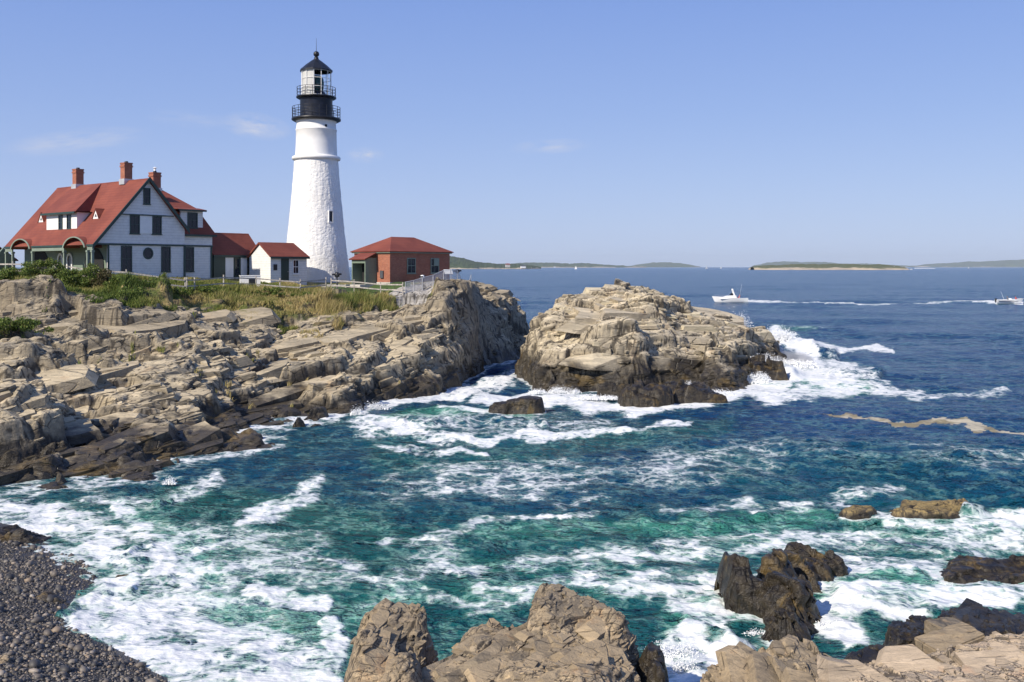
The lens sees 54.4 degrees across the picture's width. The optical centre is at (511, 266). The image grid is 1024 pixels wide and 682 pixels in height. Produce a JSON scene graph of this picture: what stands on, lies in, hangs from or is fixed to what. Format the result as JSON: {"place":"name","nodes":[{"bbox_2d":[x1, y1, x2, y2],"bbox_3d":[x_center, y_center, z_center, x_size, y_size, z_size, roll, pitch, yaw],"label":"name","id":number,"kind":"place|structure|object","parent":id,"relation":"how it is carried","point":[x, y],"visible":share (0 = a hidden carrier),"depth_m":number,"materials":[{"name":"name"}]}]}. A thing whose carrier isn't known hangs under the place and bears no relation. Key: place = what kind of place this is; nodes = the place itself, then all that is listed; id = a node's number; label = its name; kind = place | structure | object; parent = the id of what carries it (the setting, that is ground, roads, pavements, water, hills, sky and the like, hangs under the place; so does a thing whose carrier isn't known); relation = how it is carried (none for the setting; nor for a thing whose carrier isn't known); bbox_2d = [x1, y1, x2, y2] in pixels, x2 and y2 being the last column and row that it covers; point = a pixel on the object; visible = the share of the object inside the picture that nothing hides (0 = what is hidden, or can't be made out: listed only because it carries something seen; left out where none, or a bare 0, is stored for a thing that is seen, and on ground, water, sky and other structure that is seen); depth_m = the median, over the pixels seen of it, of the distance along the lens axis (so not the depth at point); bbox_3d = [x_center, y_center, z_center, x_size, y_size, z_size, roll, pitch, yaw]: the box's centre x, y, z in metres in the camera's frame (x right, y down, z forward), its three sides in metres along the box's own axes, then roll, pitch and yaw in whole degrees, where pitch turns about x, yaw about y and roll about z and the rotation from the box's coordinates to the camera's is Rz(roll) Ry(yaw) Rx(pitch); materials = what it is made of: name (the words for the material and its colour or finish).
{"place":"outdoors","nodes":[
{"label":"outdoors","id":0,"kind":"place"},
{"bbox_2d":[0,523,167,681],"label":"beach","id":1,"kind":"structure","parent":0,"point":[69,599],"depth_m":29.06,"materials":[{"name":"stone"}]},
{"bbox_2d":[0,654,10,663],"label":"beach rock","id":2,"kind":"object","parent":1,"relation":"on","point":[4,658],"visible":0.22,"depth_m":24.40,"materials":[{"name":"beige stone"}]},
{"bbox_2d":[0,529,12,541],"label":"beach rock","id":3,"kind":"object","parent":1,"relation":"on","point":[4,533],"visible":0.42,"depth_m":37.63,"materials":[{"name":"brown stone"}]},
{"bbox_2d":[0,524,50,543],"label":"beach rock","id":4,"kind":"object","parent":1,"relation":"on","point":[21,535],"visible":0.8,"depth_m":37.72,"materials":[{"name":"grey stone"}]},
{"bbox_2d":[36,591,65,602],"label":"beach rock","id":5,"kind":"object","parent":1,"relation":"on","point":[42,596],"visible":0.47,"depth_m":30.90,"materials":[{"name":"grey stone"}]},
{"bbox_2d":[0,274,529,491],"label":"headland","id":6,"kind":"structure","parent":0,"point":[64,413],"depth_m":71.82,"materials":[{"name":"beige stone"}]},
{"bbox_2d":[0,247,17,268],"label":"outbuilding","id":7,"kind":"structure","parent":6,"relation":"on","point":[2,256],"depth_m":104.50,"materials":[{"name":"green wood"}]},
{"bbox_2d":[0,266,17,279],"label":"shrub","id":8,"kind":"object","parent":6,"relation":"on","point":[4,274],"visible":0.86,"depth_m":84.61,"materials":[{"name":"green plant"}]},
{"bbox_2d":[0,315,53,335],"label":"shrub","id":9,"kind":"object","parent":6,"relation":"on","point":[23,323],"visible":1,"depth_m":68.06,"materials":[{"name":"green plant"}]},
{"bbox_2d":[7,259,47,276],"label":"shrub","id":10,"kind":"object","parent":6,"relation":"on","point":[27,268],"visible":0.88,"depth_m":85.18,"materials":[{"name":"green plant"}]},
{"bbox_2d":[30,257,69,277],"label":"shrub","id":11,"kind":"object","parent":6,"relation":"on","point":[50,263],"visible":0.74,"depth_m":85.70,"materials":[{"name":"green plant"}]},
{"bbox_2d":[54,268,88,283],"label":"shrub","id":12,"kind":"object","parent":6,"relation":"on","point":[64,274],"visible":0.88,"depth_m":84.27,"materials":[{"name":"green plant"}]},
{"bbox_2d":[75,262,104,287],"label":"shrub","id":13,"kind":"object","parent":6,"relation":"on","point":[88,271],"visible":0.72,"depth_m":84.79,"materials":[{"name":"green plant"}]},
{"bbox_2d":[0,261,185,288],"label":"rail fence","id":14,"kind":"object","parent":6,"relation":"on","point":[125,272],"visible":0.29,"depth_m":86.95,"materials":[{"name":"white wood"}]},
{"bbox_2d":[89,268,114,285],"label":"shrub","id":15,"kind":"object","parent":6,"relation":"on","point":[103,275],"visible":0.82,"depth_m":84.21,"materials":[{"name":"green plant"}]},
{"bbox_2d":[4,161,216,277],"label":"keepers house","id":16,"kind":"structure","parent":6,"relation":"on","point":[148,226],"depth_m":95.73,"materials":[{"name":"white"}]},
{"bbox_2d":[34,251,47,269],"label":"porch doorway","id":17,"kind":"structure","parent":16,"relation":"in","point":[41,255],"depth_m":100.37,"materials":[{"name":"black"}]},
{"bbox_2d":[57,253,62,263],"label":"arched window","id":18,"kind":"structure","parent":16,"relation":"in","point":[60,256],"depth_m":97.64,"materials":[{"name":"white paint"}]},
{"bbox_2d":[66,253,72,269],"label":"arched window","id":19,"kind":"structure","parent":16,"relation":"in","point":[69,259],"depth_m":96.50,"materials":[{"name":"white paint"}]},
{"bbox_2d":[85,248,103,269],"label":"porch doorway","id":20,"kind":"structure","parent":16,"relation":"in","point":[98,258],"depth_m":92.96,"materials":[{"name":"wood"}]},
{"bbox_2d":[121,246,131,271],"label":"window","id":21,"kind":"structure","parent":16,"relation":"in","point":[126,251],"depth_m":92.58,"materials":[{"name":"black glass"}]},
{"bbox_2d":[130,215,140,234],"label":"window","id":22,"kind":"structure","parent":16,"relation":"in","point":[134,219],"depth_m":93.17,"materials":[{"name":"black glass"}]},
{"bbox_2d":[143,188,150,204],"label":"window","id":23,"kind":"structure","parent":16,"relation":"in","point":[146,191],"depth_m":94.08,"materials":[{"name":"black glass"}]},
{"bbox_2d":[143,247,152,258],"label":"round window","id":24,"kind":"structure","parent":16,"relation":"in","point":[148,252],"depth_m":94.24,"materials":[{"name":"black glass"}]},
{"bbox_2d":[151,216,162,234],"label":"window","id":25,"kind":"structure","parent":16,"relation":"in","point":[156,220],"depth_m":94.86,"materials":[{"name":"black glass"}]},
{"bbox_2d":[161,246,170,271],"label":"window","id":26,"kind":"structure","parent":16,"relation":"in","point":[165,250],"depth_m":95.66,"materials":[{"name":"black glass"}]},
{"bbox_2d":[186,247,194,271],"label":"window","id":27,"kind":"structure","parent":16,"relation":"in","point":[189,250],"depth_m":98.63,"materials":[{"name":"black glass"}]},
{"bbox_2d":[102,275,132,286],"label":"shrub","id":28,"kind":"object","parent":6,"relation":"on","point":[113,280],"visible":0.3,"depth_m":83.66,"materials":[{"name":"green plant"}]},
{"bbox_2d":[112,285,143,297],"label":"shrub","id":29,"kind":"object","parent":6,"relation":"on","point":[138,290],"visible":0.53,"depth_m":80.58,"materials":[{"name":"green plant"}]},
{"bbox_2d":[137,275,157,284],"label":"shrub","id":30,"kind":"object","parent":6,"relation":"on","point":[154,280],"visible":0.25,"depth_m":84.73,"materials":[{"name":"green plant"}]},
{"bbox_2d":[172,286,194,298],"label":"shrub","id":31,"kind":"object","parent":6,"relation":"on","point":[188,290],"visible":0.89,"depth_m":87.29,"materials":[{"name":"green plant"}]},
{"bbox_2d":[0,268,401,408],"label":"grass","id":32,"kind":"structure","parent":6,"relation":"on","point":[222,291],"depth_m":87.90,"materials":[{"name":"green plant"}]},
{"bbox_2d":[193,285,216,292],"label":"shrub","id":33,"kind":"object","parent":6,"relation":"on","point":[202,288],"visible":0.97,"depth_m":89.84,"materials":[{"name":"green plant"}]},
{"bbox_2d":[212,233,254,278],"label":"passage building","id":34,"kind":"structure","parent":6,"relation":"on","point":[231,252],"depth_m":103.37,"materials":[{"name":"red"}]},
{"bbox_2d":[234,258,239,276],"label":"door","id":35,"kind":"structure","parent":34,"relation":"in","point":[236,260],"depth_m":103.45,"materials":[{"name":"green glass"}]},
{"bbox_2d":[247,258,248,272],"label":"window","id":36,"kind":"structure","parent":34,"relation":"in","point":[247,258],"depth_m":104.46,"materials":[{"name":"black glass"}]},
{"bbox_2d":[239,275,260,285],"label":"utility cabinet","id":37,"kind":"object","parent":6,"relation":"on","point":[249,280],"visible":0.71,"depth_m":96.13,"materials":[{"name":"white paint"}]},
{"bbox_2d":[186,275,326,291],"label":"rail fence","id":38,"kind":"object","parent":6,"relation":"on","point":[255,278],"visible":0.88,"depth_m":95.97,"materials":[{"name":"white wood"}]},
{"bbox_2d":[254,287,294,296],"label":"shrub","id":39,"kind":"object","parent":6,"relation":"on","point":[273,290],"visible":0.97,"depth_m":93.70,"materials":[{"name":"green plant"}]},
{"bbox_2d":[247,242,309,284],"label":"shed","id":40,"kind":"structure","parent":6,"relation":"on","point":[277,261],"depth_m":102.84,"materials":[{"name":"white wood"}]},
{"bbox_2d":[281,259,288,280],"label":"door","id":41,"kind":"structure","parent":40,"relation":"in","point":[284,262],"depth_m":102.65,"materials":[{"name":"wood"}]},
{"bbox_2d":[292,260,299,274],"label":"window","id":42,"kind":"structure","parent":40,"relation":"in","point":[295,262],"depth_m":103.71,"materials":[{"name":"black glass"}]},
{"bbox_2d":[295,291,314,296],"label":"shrub","id":43,"kind":"object","parent":6,"relation":"on","point":[303,294],"visible":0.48,"depth_m":94.77,"materials":[{"name":"green plant"}]},
{"bbox_2d":[287,44,350,282],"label":"lighthouse","id":44,"kind":"object","parent":6,"relation":"on","point":[316,233],"visible":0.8,"depth_m":109.85,"materials":[{"name":"stone"}]},
{"bbox_2d":[328,210,333,222],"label":"window","id":45,"kind":"structure","parent":44,"relation":"in","point":[330,212],"depth_m":109.72,"materials":[{"name":"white glass"}]},
{"bbox_2d":[306,283,352,313],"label":"grass clump","id":46,"kind":"object","parent":6,"relation":"on","point":[327,301],"visible":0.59,"depth_m":90.54,"materials":[{"name":"yellow plant"}]},
{"bbox_2d":[332,272,341,288],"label":"viewing scope","id":47,"kind":"object","parent":6,"relation":"on","point":[337,274],"visible":0.76,"depth_m":99.45,"materials":[{"name":"grey metal"}]},
{"bbox_2d":[335,289,345,292],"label":"stone block","id":48,"kind":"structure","parent":6,"relation":"on","point":[338,291],"depth_m":97.82,"materials":[{"name":"grey stone"}]},
{"bbox_2d":[322,282,364,310],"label":"grass clump","id":49,"kind":"object","parent":6,"relation":"on","point":[343,296],"visible":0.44,"depth_m":92.24,"materials":[{"name":"green plant"}]},
{"bbox_2d":[331,278,402,294],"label":"rail fence","id":50,"kind":"object","parent":6,"relation":"on","point":[380,284],"visible":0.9,"depth_m":98.52,"materials":[{"name":"white wood"}]},
{"bbox_2d":[342,287,402,311],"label":"grass clump","id":51,"kind":"object","parent":6,"relation":"on","point":[364,296],"visible":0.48,"depth_m":94.74,"materials":[{"name":"green plant"}]},
{"bbox_2d":[345,237,453,287],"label":"brick building","id":52,"kind":"structure","parent":6,"relation":"on","point":[389,260],"depth_m":102.00,"materials":[{"name":"brick"}]},
{"bbox_2d":[407,258,416,273],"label":"window","id":53,"kind":"structure","parent":52,"relation":"in","point":[411,262],"depth_m":102.25,"materials":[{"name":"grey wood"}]},
{"bbox_2d":[430,258,438,273],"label":"window","id":54,"kind":"structure","parent":52,"relation":"in","point":[434,262],"depth_m":104.75,"materials":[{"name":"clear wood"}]},
{"bbox_2d":[405,270,470,294],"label":"fence","id":55,"kind":"object","parent":6,"relation":"on","point":[422,283],"visible":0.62,"depth_m":98.99,"materials":[{"name":"metal"}]},
{"bbox_2d":[450,256,540,268],"bbox_3d":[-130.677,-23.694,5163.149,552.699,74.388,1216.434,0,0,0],"label":"wooded hill","id":56,"kind":"structure","parent":0,"point":[459,263],"depth_m":4740.15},
{"bbox_2d":[0,267,1023,681],"bbox_3d":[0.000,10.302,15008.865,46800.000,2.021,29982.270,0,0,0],"label":"sea","id":57,"kind":"structure","parent":0,"point":[298,553],"depth_m":45.21,"materials":[{"name":"liquid"}]},
{"bbox_2d":[344,598,438,681],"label":"shore rock","id":58,"kind":"object","parent":57,"relation":"in","point":[392,641],"visible":0.96,"depth_m":20.89,"materials":[{"name":"beige stone"}]},
{"bbox_2d":[162,380,735,484],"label":"surf spray","id":59,"kind":"object","parent":57,"relation":"on","point":[533,392],"visible":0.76,"depth_m":78.93,"materials":[{"name":"white liquid"}]},
{"bbox_2d":[59,579,955,674],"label":"foam flecks","id":60,"kind":"object","parent":57,"relation":"on","point":[678,668],"visible":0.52,"depth_m":26.74,"materials":[{"name":"white liquid"}]},
{"bbox_2d":[488,395,544,413],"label":"sea rock","id":61,"kind":"object","parent":57,"relation":"in","point":[528,404],"visible":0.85,"depth_m":71.06,"materials":[{"name":"stone"}]},
{"bbox_2d":[422,583,640,681],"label":"shore rock","id":62,"kind":"object","parent":57,"relation":"in","point":[564,625],"visible":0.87,"depth_m":21.21,"materials":[{"name":"beige stone"}]},
{"bbox_2d":[494,660,610,681],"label":"shore rock","id":63,"kind":"object","parent":57,"relation":"in","point":[541,671],"visible":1,"depth_m":18.16,"materials":[{"name":"beige stone"}]},
{"bbox_2d":[596,382,630,398],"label":"sea rock","id":64,"kind":"object","parent":57,"relation":"in","point":[610,389],"visible":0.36,"depth_m":79.90,"materials":[{"name":"stone"}]},
{"bbox_2d":[617,380,673,407],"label":"sea rock","id":65,"kind":"object","parent":57,"relation":"in","point":[641,394],"visible":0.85,"depth_m":75.04,"materials":[{"name":"stone"}]},
{"bbox_2d":[515,279,786,393],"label":"rock outcrop","id":66,"kind":"object","parent":57,"relation":"in","point":[619,332],"visible":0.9,"depth_m":89.11,"materials":[{"name":"beige stone"}]},
{"bbox_2d":[636,642,668,681],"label":"shore rock","id":67,"kind":"object","parent":57,"relation":"in","point":[650,666],"visible":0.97,"depth_m":21.38,"materials":[{"name":"stone"}]},
{"bbox_2d":[664,379,727,403],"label":"sea rock","id":68,"kind":"object","parent":57,"relation":"in","point":[694,392],"visible":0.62,"depth_m":76.44,"materials":[{"name":"stone"}]},
{"bbox_2d":[712,285,747,302],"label":"cabin cruiser","id":69,"kind":"object","parent":57,"relation":"on","point":[731,297],"visible":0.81,"depth_m":289.40,"materials":[{"name":"white plastic"}]},
{"bbox_2d":[700,634,830,681],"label":"shore rock","id":70,"kind":"object","parent":57,"relation":"in","point":[789,658],"visible":0.9,"depth_m":20.93,"materials":[{"name":"beige stone"}]},
{"bbox_2d":[714,548,822,641],"bbox_3d":[8.016,10.391,30.624,3.214,3.028,6.685,0,0,0],"label":"sea rock","id":71,"kind":"object","parent":57,"relation":"in","point":[775,594],"visible":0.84,"depth_m":29.70,"materials":[{"name":"stone"}]},
{"bbox_2d":[748,354,788,380],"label":"sea rock","id":72,"kind":"object","parent":57,"relation":"in","point":[774,370],"visible":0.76,"depth_m":91.48,"materials":[{"name":"stone"}]},
{"bbox_2d":[740,310,819,383],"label":"spray","id":73,"kind":"object","parent":57,"relation":"on","point":[761,379],"visible":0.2,"depth_m":102.44,"materials":[{"name":"white liquid"}]},
{"bbox_2d":[784,541,848,592],"bbox_3d":[9.956,10.518,34.019,3.289,2.257,4.278,0,0,39],"label":"sea rock","id":74,"kind":"object","parent":57,"relation":"in","point":[813,566],"visible":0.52,"depth_m":33.40,"materials":[{"name":"stone"}]},
{"bbox_2d":[839,505,876,519],"bbox_3d":[14.757,10.946,42.323,2.098,1.537,1.704,0,0,0],"label":"sea rock","id":75,"kind":"object","parent":57,"relation":"in","point":[855,512],"visible":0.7,"depth_m":41.91,"materials":[{"name":"brown stone"}]},
{"bbox_2d":[844,644,884,662],"bbox_3d":[8.214,9.996,22.831,3.560,2.537,3.963,0,0,0],"label":"shore rock","id":76,"kind":"object","parent":57,"relation":"in","point":[867,654],"visible":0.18,"depth_m":22.63,"materials":[{"name":"grey stone"}]},
{"bbox_2d":[883,615,931,645],"bbox_3d":[9.686,9.926,24.375,3.162,2.551,4.081,0,0,0],"label":"shore rock","id":77,"kind":"object","parent":57,"relation":"in","point":[908,631],"visible":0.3,"depth_m":24.00,"materials":[{"name":"grey stone"}]},
{"bbox_2d":[814,631,1023,681],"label":"shore rock","id":78,"kind":"object","parent":57,"relation":"in","point":[995,656],"visible":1,"depth_m":20.59,"materials":[{"name":"beige stone"}]},
{"bbox_2d":[914,622,984,653],"bbox_3d":[10.013,8.612,22.640,1.539,0.516,0.881,-10,12,-24],"label":"shore rock","id":79,"kind":"object","parent":78,"relation":"on","point":[944,638],"visible":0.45,"depth_m":22.59,"materials":[{"name":"beige stone"}]},
{"bbox_2d":[889,498,967,518],"bbox_3d":[18.024,10.865,42.655,4.299,1.614,2.780,0,0,0],"label":"sea rock","id":80,"kind":"object","parent":57,"relation":"in","point":[941,509],"visible":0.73,"depth_m":42.04,"materials":[{"name":"brown stone"}]},
{"bbox_2d":[937,598,1023,635],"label":"shore rock","id":81,"kind":"object","parent":57,"relation":"in","point":[986,621],"visible":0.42,"depth_m":25.38,"materials":[{"name":"grey stone"}]},
{"bbox_2d":[924,617,975,633],"bbox_3d":[10.623,8.815,24.031,1.319,0.411,0.884,8,5,-40],"label":"shore rock","id":82,"kind":"object","parent":81,"relation":"on","point":[930,625],"visible":0.28,"depth_m":23.94,"materials":[{"name":"beige stone"}]},
{"bbox_2d":[939,555,1023,583],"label":"sea rock","id":83,"kind":"object","parent":57,"relation":"in","point":[960,569],"visible":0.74,"depth_m":33.56,"materials":[{"name":"stone"}]},
{"bbox_2d":[994,295,1023,303],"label":"open motorboat","id":84,"kind":"object","parent":57,"relation":"on","point":[1010,301],"visible":0.96,"depth_m":284.29,"materials":[{"name":"white plastic"}]},
{"bbox_2d":[0,0,1023,266],"label":"sky","id":85,"kind":"structure","parent":0,"point":[702,133],"materials":[{"name":"blue"}]},
{"bbox_2d":[513,262,646,267],"bbox_3d":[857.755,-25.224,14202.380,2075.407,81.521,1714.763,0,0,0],"label":"coastal hills","id":86,"kind":"structure","parent":0,"point":[563,265],"depth_m":13631.42,"materials":[{"name":"green plant"}]},
{"bbox_2d":[633,262,699,266],"bbox_3d":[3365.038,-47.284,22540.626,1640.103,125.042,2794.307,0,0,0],"label":"hill","id":87,"kind":"structure","parent":0,"point":[662,264],"depth_m":21622.34,"materials":[{"name":"green plant"}]},
{"bbox_2d":[748,264,908,269],"bbox_3d":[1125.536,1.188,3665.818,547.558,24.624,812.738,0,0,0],"label":"island","id":88,"kind":"structure","parent":0,"point":[829,267],"depth_m":3414.92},
{"bbox_2d":[752,261,914,266],"bbox_3d":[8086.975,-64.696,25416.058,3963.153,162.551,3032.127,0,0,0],"label":"hills","id":89,"kind":"structure","parent":0,"point":[778,263],"depth_m":24826.02,"materials":[{"name":"green plant"}]},
{"bbox_2d":[915,259,1023,266],"bbox_3d":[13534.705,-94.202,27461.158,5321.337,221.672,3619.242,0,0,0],"label":"ridge","id":90,"kind":"structure","parent":0,"point":[1009,263],"depth_m":26524.49,"materials":[{"name":"green plant"}]}
]}

